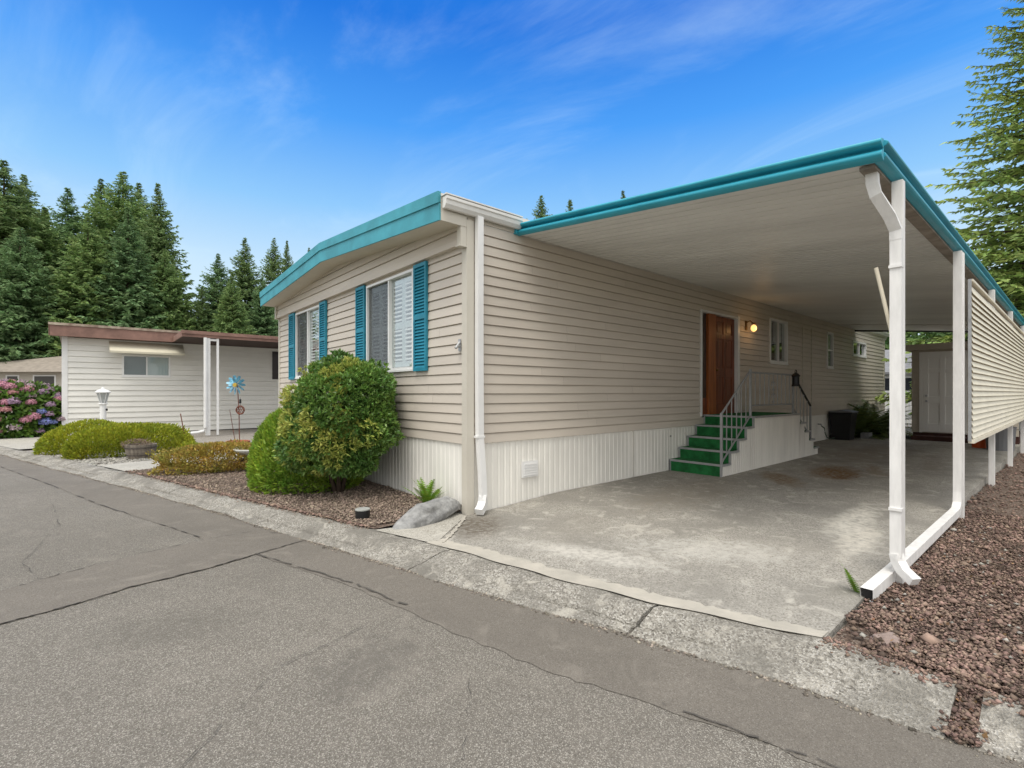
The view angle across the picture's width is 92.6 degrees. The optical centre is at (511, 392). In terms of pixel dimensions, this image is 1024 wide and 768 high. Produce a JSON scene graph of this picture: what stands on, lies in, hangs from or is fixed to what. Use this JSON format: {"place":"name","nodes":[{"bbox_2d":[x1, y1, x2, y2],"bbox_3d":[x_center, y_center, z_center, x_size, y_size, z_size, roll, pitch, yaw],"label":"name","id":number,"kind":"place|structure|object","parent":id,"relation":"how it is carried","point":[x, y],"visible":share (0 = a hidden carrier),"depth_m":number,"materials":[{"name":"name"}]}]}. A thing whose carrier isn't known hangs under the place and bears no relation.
{"place":"outdoors","nodes":[
{"label":"outdoors","id":0,"kind":"place"},
{"bbox_2d":[0,436,39,449],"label":"neighbour path","id":1,"kind":"structure","parent":0,"point":[21,443],"depth_m":14.90,"materials":[{"name":"concrete"}]},
{"bbox_2d":[98,454,242,470],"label":"garden path","id":2,"kind":"structure","parent":0,"point":[132,466],"depth_m":10.15,"materials":[{"name":"concrete"}]},
{"bbox_2d":[128,461,461,528],"bbox_3d":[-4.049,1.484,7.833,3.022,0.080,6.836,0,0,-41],"label":"pea gravel","id":3,"kind":"structure","parent":0,"point":[362,496],"depth_m":6.94,"materials":[{"name":"gravel"}]},
{"bbox_2d":[145,439,251,475],"bbox_3d":[-5.715,1.251,9.473,2.264,0.692,1.353,0,0,-26],"label":"rusty shrub","id":4,"kind":"object","parent":3,"relation":"on","point":[209,450],"visible":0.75,"depth_m":9.11,"materials":[{"name":"orange plant"}]},
{"bbox_2d":[232,447,248,456],"bbox_3d":[-4.986,1.292,9.598,0.900,0.455,0.900,0,0,-41],"label":"bird bath","id":5,"kind":"object","parent":3,"relation":"on","point":[242,452],"visible":0.11,"depth_m":9.19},
{"bbox_2d":[125,470,370,526],"bbox_3d":[-4.511,1.504,7.461,7.038,0.065,0.168,0,0,34],"label":"lava edging","id":6,"kind":"object","parent":3,"relation":"on","point":[260,502],"visible":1,"depth_m":6.83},
{"bbox_2d":[244,407,364,495],"bbox_3d":[-3.300,0.843,7.949,1.841,1.456,1.968,0,0,-41],"label":"clipped conifer shrub","id":7,"kind":"object","parent":3,"relation":"on","point":[264,468],"visible":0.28,"depth_m":7.27,"materials":[{"name":"green plant"}]},
{"bbox_2d":[273,348,406,492],"bbox_3d":[-2.548,0.429,7.158,1.730,2.208,2.000,0,0,-41],"label":"rounded shrub","id":8,"kind":"object","parent":3,"relation":"on","point":[354,439],"visible":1,"depth_m":6.63,"materials":[{"name":"green plant"}]},
{"bbox_2d":[355,507,369,520],"bbox_3d":[-1.787,1.444,5.850,0.176,0.132,0.174,0,0,-41],"label":"path light","id":9,"kind":"object","parent":3,"relation":"on","point":[362,513],"visible":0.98,"depth_m":5.79,"materials":[{"name":"black plastic"}]},
{"bbox_2d":[402,477,445,502],"bbox_3d":[-1.105,1.302,6.427,0.599,0.397,0.516,0,0,-41],"label":"fern","id":10,"kind":"object","parent":3,"relation":"on","point":[426,493],"visible":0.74,"depth_m":6.38,"materials":[{"name":"plant"}]},
{"bbox_2d":[0,467,825,767],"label":"road","id":11,"kind":"structure","parent":0,"point":[173,672],"depth_m":2.71,"materials":[{"name":"asphalt"}]},
{"bbox_2d":[0,449,56,462],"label":"kerb","id":12,"kind":"structure","parent":11,"relation":"on","point":[25,456],"depth_m":12.10,"materials":[{"name":"concrete"}]},
{"bbox_2d":[36,458,114,476],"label":"kerb","id":13,"kind":"structure","parent":11,"relation":"on","point":[74,467],"depth_m":10.28,"materials":[{"name":"concrete"}]},
{"bbox_2d":[88,470,186,495],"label":"kerb","id":14,"kind":"structure","parent":11,"relation":"on","point":[158,487],"depth_m":8.52,"materials":[{"name":"concrete"}]},
{"bbox_2d":[0,531,302,623],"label":"road patch","id":15,"kind":"object","parent":11,"relation":"on","point":[47,594],"visible":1,"depth_m":4.42,"materials":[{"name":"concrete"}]},
{"bbox_2d":[2,540,302,622],"bbox_3d":[-2.925,1.608,4.372,0.082,0.001,2.318,0,0,35],"label":"road crack","id":16,"kind":"object","parent":15,"relation":"on","point":[142,583],"visible":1,"depth_m":4.12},
{"bbox_2d":[161,487,288,523],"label":"kerb","id":17,"kind":"structure","parent":11,"relation":"on","point":[250,512],"depth_m":6.79,"materials":[{"name":"concrete"}]},
{"bbox_2d":[121,472,368,528],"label":"spilled chips","id":18,"kind":"object","parent":17,"relation":"on","point":[129,473],"visible":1,"depth_m":6.81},
{"bbox_2d":[180,626,362,767],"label":"road crack","id":19,"kind":"object","parent":11,"relation":"on","point":[248,698],"visible":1,"depth_m":2.50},
{"bbox_2d":[255,511,451,569],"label":"kerb","id":20,"kind":"structure","parent":11,"relation":"on","point":[395,550],"depth_m":5.19,"materials":[{"name":"concrete"}]},
{"bbox_2d":[0,455,1023,767],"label":"road patch","id":21,"kind":"object","parent":11,"relation":"on","point":[810,725],"visible":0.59,"depth_m":2.93,"materials":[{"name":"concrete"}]},
{"bbox_2d":[0,466,199,536],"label":"road crack","id":22,"kind":"object","parent":21,"relation":"on","point":[94,501],"visible":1,"depth_m":7.15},
{"bbox_2d":[255,553,407,604],"bbox_3d":[-1.673,1.608,4.335,2.139,0.001,0.079,0,0,34],"label":"road crack","id":23,"kind":"object","parent":21,"relation":"on","point":[338,578],"visible":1,"depth_m":4.24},
{"bbox_2d":[662,702,840,767],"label":"road crack","id":24,"kind":"object","parent":21,"relation":"on","point":[749,734],"visible":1,"depth_m":2.32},
{"bbox_2d":[0,454,1023,767],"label":"kerb grit","id":25,"kind":"object","parent":11,"relation":"on","point":[758,676],"visible":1,"depth_m":3.39,"materials":[{"name":"gravel"}]},
{"bbox_2d":[410,549,659,632],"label":"kerb","id":26,"kind":"structure","parent":11,"relation":"on","point":[530,589],"depth_m":3.85,"materials":[{"name":"concrete"}]},
{"bbox_2d":[630,605,957,737],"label":"kerb","id":27,"kind":"structure","parent":11,"relation":"on","point":[905,698],"depth_m":2.82,"materials":[{"name":"concrete"}]},
{"bbox_2d":[953,689,987,738],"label":"leaf litter","id":28,"kind":"object","parent":11,"relation":"on","point":[984,735],"visible":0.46,"depth_m":2.35,"materials":[{"name":"brown plant"}]},
{"bbox_2d":[974,691,1023,763],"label":"kerb","id":29,"kind":"structure","parent":11,"relation":"on","point":[1003,725],"depth_m":2.27,"materials":[{"name":"concrete"}]},
{"bbox_2d":[815,636,1023,716],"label":"spilled chips","id":30,"kind":"object","parent":29,"relation":"on","point":[1010,698],"visible":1,"depth_m":2.61,"materials":[{"name":"gravel"}]},
{"bbox_2d":[2,414,911,637],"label":"yard","id":31,"kind":"structure","parent":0,"point":[224,435],"depth_m":17.09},
{"bbox_2d":[0,356,61,412],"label":"distant house","id":32,"kind":"structure","parent":31,"relation":"on","point":[47,370],"depth_m":35.99,"materials":[{"name":"beige paint"}]},
{"bbox_2d":[6,375,19,379],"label":"window","id":33,"kind":"structure","parent":32,"relation":"in","point":[15,377],"depth_m":35.95,"materials":[{"name":"white plastic"}]},
{"bbox_2d":[33,375,55,385],"bbox_3d":[-34.389,-0.705,35.969,1.700,1.250,0.050,0,0,0],"label":"window","id":34,"kind":"structure","parent":32,"relation":"in","point":[50,379],"depth_m":35.95,"materials":[{"name":"white plastic"}]},
{"bbox_2d":[0,159,64,324],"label":"conifer tree","id":35,"kind":"object","parent":31,"relation":"on","point":[24,218],"visible":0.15,"depth_m":43.97,"materials":[{"name":"green plant"}]},
{"bbox_2d":[0,378,65,438],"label":"hydrangea","id":36,"kind":"object","parent":31,"relation":"on","point":[37,399],"visible":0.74,"depth_m":16.65,"materials":[{"name":"pink plant"}]},
{"bbox_2d":[0,227,69,362],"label":"conifer tree","id":37,"kind":"object","parent":31,"relation":"on","point":[19,298],"visible":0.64,"depth_m":39.41,"materials":[{"name":"green plant"}]},
{"bbox_2d":[10,206,73,300],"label":"conifer tree","id":38,"kind":"object","parent":31,"relation":"on","point":[50,246],"visible":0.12,"depth_m":45.81,"materials":[{"name":"green plant"}]},
{"bbox_2d":[23,217,121,359],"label":"conifer tree","id":39,"kind":"object","parent":31,"relation":"on","point":[83,272],"visible":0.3,"depth_m":41.76,"materials":[{"name":"green plant"}]},
{"bbox_2d":[32,418,136,455],"bbox_3d":[-11.335,1.127,13.153,2.229,0.928,2.016,0,0,-41],"label":"heather mound","id":40,"kind":"object","parent":31,"relation":"on","point":[52,439],"visible":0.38,"depth_m":12.35,"materials":[{"name":"plant"}]},
{"bbox_2d":[95,387,110,419],"bbox_3d":[-13.213,0.670,15.797,0.410,1.700,0.410,0,0,-41],"label":"lamp post","id":41,"kind":"object","parent":31,"relation":"on","point":[102,393],"visible":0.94,"depth_m":15.73,"materials":[{"name":"white paint"}]},
{"bbox_2d":[60,207,182,355],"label":"conifer tree","id":42,"kind":"object","parent":31,"relation":"on","point":[129,282],"visible":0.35,"depth_m":43.16,"materials":[{"name":"green plant"}]},
{"bbox_2d":[55,171,189,321],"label":"conifer tree","id":43,"kind":"object","parent":31,"relation":"on","point":[112,216],"visible":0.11,"depth_m":49.95,"materials":[{"name":"green plant"}]},
{"bbox_2d":[49,449,214,466],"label":"grey gravel","id":44,"kind":"structure","parent":31,"relation":"on","point":[107,460],"depth_m":11.15,"materials":[{"name":"gravel"}]},
{"bbox_2d":[60,421,195,459],"bbox_3d":[-9.764,1.151,12.691,1.717,0.861,3.194,0,0,20],"label":"heather mound","id":45,"kind":"object","parent":44,"relation":"on","point":[172,435],"visible":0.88,"depth_m":11.92,"materials":[{"name":"plant"}]},
{"bbox_2d":[120,438,156,458],"bbox_3d":[-8.845,1.295,11.579,0.726,0.490,0.665,0,0,-41],"label":"barrel planter","id":46,"kind":"object","parent":44,"relation":"on","point":[134,450],"visible":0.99,"depth_m":11.39,"materials":[{"name":"brown wood"}]},
{"bbox_2d":[175,440,204,455],"bbox_3d":[-7.679,1.355,11.701,0.711,0.450,0.604,0,0,-41],"label":"golden shrub","id":47,"kind":"object","parent":44,"relation":"on","point":[189,442],"visible":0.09,"depth_m":11.65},
{"bbox_2d":[48,322,277,434],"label":"neighbour house","id":48,"kind":"structure","parent":31,"relation":"on","point":[143,375],"depth_m":18.84,"materials":[{"name":"white paint"}]},
{"bbox_2d":[121,354,170,377],"bbox_3d":[-14.108,-1.025,18.886,1.530,0.850,0.165,0,0,-41],"label":"window","id":49,"kind":"structure","parent":48,"relation":"in","point":[132,365],"depth_m":18.89,"materials":[{"name":"glass"}]},
{"bbox_2d":[272,352,277,378],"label":"window","id":50,"kind":"structure","parent":48,"relation":"in","point":[274,354],"depth_m":21.81,"materials":[{"name":"grey"}]},
{"bbox_2d":[133,251,197,330],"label":"conifer tree","id":51,"kind":"object","parent":31,"relation":"on","point":[165,270],"visible":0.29,"depth_m":45.66,"materials":[{"name":"green plant"}]},
{"bbox_2d":[134,183,197,330],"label":"conifer tree","id":52,"kind":"object","parent":31,"relation":"on","point":[162,237],"visible":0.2,"depth_m":47.67,"materials":[{"name":"green plant"}]},
{"bbox_2d":[183,286,215,331],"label":"conifer tree","id":53,"kind":"object","parent":31,"relation":"on","point":[200,314],"visible":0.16,"depth_m":47.70,"materials":[{"name":"green plant"}]},
{"bbox_2d":[187,253,240,330],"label":"conifer tree","id":54,"kind":"object","parent":31,"relation":"on","point":[213,293],"visible":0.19,"depth_m":49.23,"materials":[{"name":"green plant"}]},
{"bbox_2d":[206,271,256,334],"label":"conifer tree","id":55,"kind":"object","parent":31,"relation":"on","point":[230,321],"visible":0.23,"depth_m":45.64,"materials":[{"name":"green plant"}]},
{"bbox_2d":[225,440,249,450],"bbox_3d":[-6.947,1.355,12.398,0.550,0.290,0.550,0,0,-41],"label":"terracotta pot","id":56,"kind":"object","parent":31,"relation":"on","point":[240,441],"visible":0.15,"depth_m":12.52,"materials":[{"name":"ceramic"}]},
{"bbox_2d":[226,375,245,440],"bbox_3d":[-6.962,0.425,12.348,0.490,1.752,0.141,0,0,0],"label":"garden pinwheel","id":57,"kind":"object","parent":56,"relation":"in","point":[233,381],"visible":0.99,"depth_m":12.34,"materials":[{"name":"metal"}]},
{"bbox_2d":[236,399,244,414],"bbox_3d":[-6.856,0.330,12.338,0.230,0.438,0.055,0,0,-6],"label":"wire ornament","id":58,"kind":"object","parent":57,"relation":"hanging from","point":[242,407],"visible":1,"depth_m":12.33,"materials":[{"name":"metal"}]},
{"bbox_2d":[224,237,277,330],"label":"conifer tree","id":59,"kind":"object","parent":31,"relation":"on","point":[248,283],"visible":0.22,"depth_m":51.52,"materials":[{"name":"green plant"}]},
{"bbox_2d":[243,276,277,335],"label":"conifer tree","id":60,"kind":"object","parent":31,"relation":"on","point":[261,318],"visible":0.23,"depth_m":49.47,"materials":[{"name":"green plant"}]},
{"bbox_2d":[257,238,285,330],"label":"conifer tree","id":61,"kind":"object","parent":31,"relation":"on","point":[271,266],"visible":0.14,"depth_m":59.66,"materials":[{"name":"green plant"}]},
{"bbox_2d":[275,240,292,278],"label":"conifer tree","id":62,"kind":"object","parent":31,"relation":"on","point":[287,257],"visible":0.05,"depth_m":61.87,"materials":[{"name":"green plant"}]},
{"bbox_2d":[526,195,552,218],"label":"conifer tree","id":63,"kind":"object","parent":31,"relation":"on","point":[541,212],"visible":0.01,"depth_m":59.75,"materials":[{"name":"green plant"}]},
{"bbox_2d":[565,199,573,211],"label":"conifer tree","id":64,"kind":"object","parent":31,"relation":"on","point":[569,204],"depth_m":61.91,"materials":[{"name":"green plant"}]},
{"bbox_2d":[260,191,888,514],"bbox_3d":[4.355,-0.562,15.493,20.590,4.285,8.309,0,0,-41],"label":"mobile home","id":65,"kind":"object","parent":31,"relation":"on","point":[523,368],"visible":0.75,"depth_m":7.58,"materials":[{"name":"beige plastic"}]},
{"bbox_2d":[295,305,328,378],"bbox_3d":[-4.299,-1.060,10.637,0.345,1.480,1.566,0,0,-41],"label":"window","id":66,"kind":"structure","parent":65,"relation":"in","point":[310,316],"depth_m":10.80,"materials":[{"name":"glass"}]},
{"bbox_2d":[366,268,429,372],"bbox_3d":[-1.824,-1.060,7.760,0.345,1.480,1.615,0,0,-41],"label":"window","id":67,"kind":"structure","parent":65,"relation":"in","point":[394,330],"depth_m":7.68,"materials":[{"name":"white plastic"}]},
{"bbox_2d":[716,316,733,413],"bbox_3d":[4.605,-0.590,10.564,0.930,2.080,0.107,0,0,-41],"label":"front door","id":68,"kind":"structure","parent":65,"relation":"in","point":[724,326],"depth_m":10.57,"materials":[{"name":"brown wood"}]},
{"bbox_2d":[759,318,788,364],"bbox_3d":[6.644,-1.280,12.426,1.130,1.120,0.305,0,0,-41],"label":"window","id":69,"kind":"structure","parent":65,"relation":"in","point":[774,336],"depth_m":12.49,"materials":[{"name":"white plastic"}]},
{"bbox_2d":[826,332,833,368],"bbox_3d":[9.641,-1.285,14.891,0.570,1.110,0.135,0,0,-41],"label":"window","id":70,"kind":"structure","parent":65,"relation":"in","point":[830,336],"depth_m":15.02,"materials":[{"name":"white plastic"}]},
{"bbox_2d":[851,340,866,357],"bbox_3d":[11.883,-1.495,16.932,1.590,0.530,0.305,0,0,-41],"label":"window","id":71,"kind":"structure","parent":65,"relation":"in","point":[856,347],"depth_m":16.88,"materials":[{"name":"white plastic"}]},
{"bbox_2d":[848,399,912,437],"bbox_3d":[11.911,0.940,16.002,3.209,1.549,3.004,0,0,-41],"label":"sword fern","id":72,"kind":"object","parent":31,"relation":"on","point":[874,408],"visible":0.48,"depth_m":15.54,"materials":[{"name":"plant"}]},
{"bbox_2d":[853,401,913,439],"bbox_3d":[10.815,0.897,15.528,2.671,1.321,2.766,0,0,7],"label":"sword fern","id":73,"kind":"object","parent":31,"relation":"on","point":[865,420],"visible":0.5,"depth_m":15.01,"materials":[{"name":"plant"}]},
{"bbox_2d":[885,350,911,422],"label":"white house behind","id":74,"kind":"structure","parent":31,"relation":"on","point":[908,380],"depth_m":24.25,"materials":[{"name":"grey"}]},
{"bbox_2d":[885,376,911,391],"bbox_3d":[18.754,-0.430,24.217,0.080,0.800,3.500,0,0,-41],"label":"window","id":75,"kind":"structure","parent":74,"relation":"in","point":[908,380],"depth_m":23.73,"materials":[{"name":"white plastic"}]},
{"bbox_2d":[885,332,916,349],"bbox_3d":[25.022,-1.927,34.092,7.470,7.107,6.356,0,0,-41],"label":"broadleaf tree","id":76,"kind":"object","parent":31,"relation":"on","point":[887,342],"visible":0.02,"depth_m":32.60,"materials":[{"name":"green plant"}]},
{"bbox_2d":[908,332,936,343],"bbox_3d":[30.350,-1.947,36.106,7.701,7.147,7.582,0,0,30],"label":"broadleaf tree","id":77,"kind":"object","parent":31,"relation":"on","point":[921,334],"visible":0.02,"depth_m":34.31,"materials":[{"name":"green plant"}]},
{"bbox_2d":[905,332,952,343],"bbox_3d":[30.769,-2.175,33.148,8.986,7.602,8.757,0,0,-41],"label":"broadleaf tree","id":78,"kind":"object","parent":31,"relation":"on","point":[923,337],"visible":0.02,"depth_m":33.32,"materials":[{"name":"green plant"}]},
{"bbox_2d":[925,332,967,343],"bbox_3d":[30.076,-2.640,29.980,8.541,8.531,7.125,0,0,-41],"label":"broadleaf tree","id":79,"kind":"object","parent":31,"relation":"on","point":[941,334],"visible":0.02,"depth_m":31.10,"materials":[{"name":"green plant"}]},
{"bbox_2d":[875,0,1023,415],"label":"conifer tree","id":80,"kind":"object","parent":31,"relation":"on","point":[1010,275],"visible":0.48,"depth_m":16.15,"materials":[{"name":"green plant"}]},
{"bbox_2d":[948,692,982,738],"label":"gap earth","id":81,"kind":"structure","parent":31,"relation":"on","point":[968,710],"depth_m":2.38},
{"bbox_2d":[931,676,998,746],"bbox_3d":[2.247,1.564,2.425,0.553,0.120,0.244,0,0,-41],"label":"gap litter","id":82,"kind":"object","parent":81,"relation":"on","point":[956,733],"visible":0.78,"depth_m":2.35,"materials":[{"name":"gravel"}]},
{"bbox_2d":[0,0,1023,334],"label":"sky","id":83,"kind":"structure","parent":0,"point":[303,123],"materials":[{"name":"blue"}]},
{"bbox_2d":[441,428,1019,637],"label":"driveway","id":84,"kind":"structure","parent":0,"point":[784,541],"depth_m":5.36,"materials":[{"name":"concrete"}]},
{"bbox_2d":[376,512,464,541],"bbox_3d":[-0.835,1.508,5.616,0.905,0.001,1.135,0,0,33],"label":"concrete corner","id":85,"kind":"object","parent":84,"relation":"on","point":[437,531],"visible":0.62,"depth_m":5.36,"materials":[{"name":"concrete"}]},
{"bbox_2d":[392,496,461,534],"bbox_3d":[-1.043,1.406,5.756,0.368,0.268,1.193,0,11,39],"label":"boulder","id":86,"kind":"object","parent":85,"relation":"on","point":[435,510],"visible":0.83,"depth_m":5.64,"materials":[{"name":"stone"}]},
{"bbox_2d":[442,516,465,541],"bbox_3d":[-0.622,1.503,5.458,0.079,0.001,1.074,0,0,6],"label":"mortar seam","id":87,"kind":"object","parent":84,"relation":"on","point":[455,529],"visible":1,"depth_m":5.38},
{"bbox_2d":[427,538,827,636],"bbox_3d":[0.552,1.508,3.995,3.404,0.002,0.273,0,0,36],"label":"mortar strip","id":88,"kind":"object","parent":84,"relation":"on","point":[577,578],"visible":1,"depth_m":3.73,"materials":[{"name":"concrete"}]},
{"bbox_2d":[669,369,819,476],"bbox_3d":[5.028,0.537,10.210,4.724,1.965,1.013,0,0,-41],"label":"entry porch","id":89,"kind":"object","parent":84,"relation":"on","point":[717,446],"visible":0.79,"depth_m":9.30,"materials":[{"name":"green carpet"}]},
{"bbox_2d":[791,370,799,385],"bbox_3d":[6.016,-0.319,10.365,0.166,0.358,0.166,0,0,27],"label":"hanging lantern","id":90,"kind":"object","parent":89,"relation":"hanging from","point":[795,378],"visible":1,"depth_m":10.31,"materials":[{"name":"black metal"}]},
{"bbox_2d":[513,138,1023,601],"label":"carport","id":91,"kind":"object","parent":84,"relation":"on","point":[865,236],"visible":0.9,"depth_m":5.87,"materials":[{"name":"white metal"}]},
{"bbox_2d":[828,409,858,439],"bbox_3d":[9.946,0.953,14.675,0.640,0.905,0.620,0,0,-41],"label":"trash can","id":92,"kind":"object","parent":84,"relation":"on","point":[842,424],"visible":0.99,"depth_m":14.50,"materials":[{"name":"black plastic"}]},
{"bbox_2d":[842,565,859,593],"bbox_3d":[2.534,1.395,3.661,0.124,0.251,0.134,0,0,5],"label":"fern","id":93,"kind":"object","parent":84,"relation":"on","point":[852,582],"visible":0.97,"depth_m":3.65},
{"bbox_2d":[860,432,871,438],"bbox_3d":[10.879,1.306,15.016,0.380,0.192,0.220,0,0,-41],"label":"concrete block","id":94,"kind":"object","parent":84,"relation":"on","point":[865,435],"depth_m":14.91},
{"bbox_2d":[911,435,967,442],"bbox_3d":[12.522,1.330,14.042,0.500,0.140,1.600,0,0,-41],"label":"door step","id":95,"kind":"object","parent":84,"relation":"on","point":[933,438],"depth_m":14.16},
{"bbox_2d":[905,341,1019,443],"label":"garden shed","id":96,"kind":"structure","parent":84,"relation":"on","point":[932,388],"depth_m":14.47,"materials":[{"name":"white"}]},
{"bbox_2d":[922,353,952,432],"bbox_3d":[12.616,0.000,14.334,0.073,2.320,0.920,0,0,-41],"label":"door","id":97,"kind":"structure","parent":96,"relation":"in","point":[937,369],"depth_m":14.44,"materials":[{"name":"white"}]},
{"bbox_2d":[985,427,1016,450],"bbox_3d":[11.940,1.110,11.958,0.584,0.580,0.578,0,0,-41],"label":"storage tub","id":98,"kind":"object","parent":84,"relation":"on","point":[1001,440],"visible":0.48,"depth_m":11.75,"materials":[{"name":"grey plastic"}]},
{"bbox_2d":[833,453,1023,700],"bbox_3d":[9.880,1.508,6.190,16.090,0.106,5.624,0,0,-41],"label":"lava rock","id":99,"kind":"object","parent":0,"point":[927,637],"visible":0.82,"depth_m":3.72,"materials":[{"name":"gravel"}]},
{"bbox_2d":[844,509,1023,698],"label":"lava rock","id":100,"kind":"object","parent":99,"relation":"on","point":[950,667],"visible":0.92,"depth_m":3.36,"materials":[{"name":"gravel"}]},
{"bbox_2d":[870,631,902,650],"bbox_3d":[2.294,1.515,3.013,0.194,0.064,0.285,0,0,26],"label":"boulder","id":101,"kind":"object","parent":100,"relation":"on","point":[887,637],"visible":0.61,"depth_m":2.98,"materials":[{"name":"stone"}]},
{"bbox_2d":[859,526,1022,658],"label":"pale pebbles","id":102,"kind":"object","parent":100,"relation":"on","point":[861,634],"visible":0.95,"depth_m":3.38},
{"bbox_2d":[872,533,1023,683],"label":"leaf litter","id":103,"kind":"object","parent":100,"relation":"on","point":[947,623],"visible":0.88,"depth_m":3.20,"materials":[{"name":"brown plant"}]},
{"bbox_2d":[885,398,1019,430],"bbox_3d":[17.969,0.795,21.395,0.070,1.450,9.045,0,0,-41],"label":"picket fence","id":104,"kind":"object","parent":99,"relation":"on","point":[909,408],"visible":0.02,"depth_m":21.74,"materials":[{"name":"white paint"}]},
{"bbox_2d":[971,439,985,447],"bbox_3d":[11.906,1.190,12.457,0.364,0.420,0.360,0,0,-41],"label":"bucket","id":105,"kind":"object","parent":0,"point":[981,444],"visible":0.38,"depth_m":12.34,"materials":[{"name":"orange plastic"}]},
{"label":"ground","id":106,"kind":"structure","parent":0,"visible":0},
{"bbox_2d":[5,174,55,231],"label":"conifer tree","id":107,"kind":"object","parent":106,"relation":"on","point":[22,183],"visible":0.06,"depth_m":51.93,"materials":[{"name":"green plant"}]},
{"bbox_2d":[35,187,94,270],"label":"conifer tree","id":108,"kind":"object","parent":106,"relation":"on","point":[64,228],"visible":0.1,"depth_m":49.44,"materials":[{"name":"green plant"}]},
{"bbox_2d":[80,178,112,269],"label":"conifer tree","id":109,"kind":"object","parent":106,"relation":"on","point":[100,187],"visible":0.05,"depth_m":52.55,"materials":[{"name":"green plant"}]},
{"bbox_2d":[121,182,168,249],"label":"conifer tree","id":110,"kind":"object","parent":106,"relation":"on","point":[138,188],"visible":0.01,"depth_m":54.95,"materials":[{"name":"green plant"}]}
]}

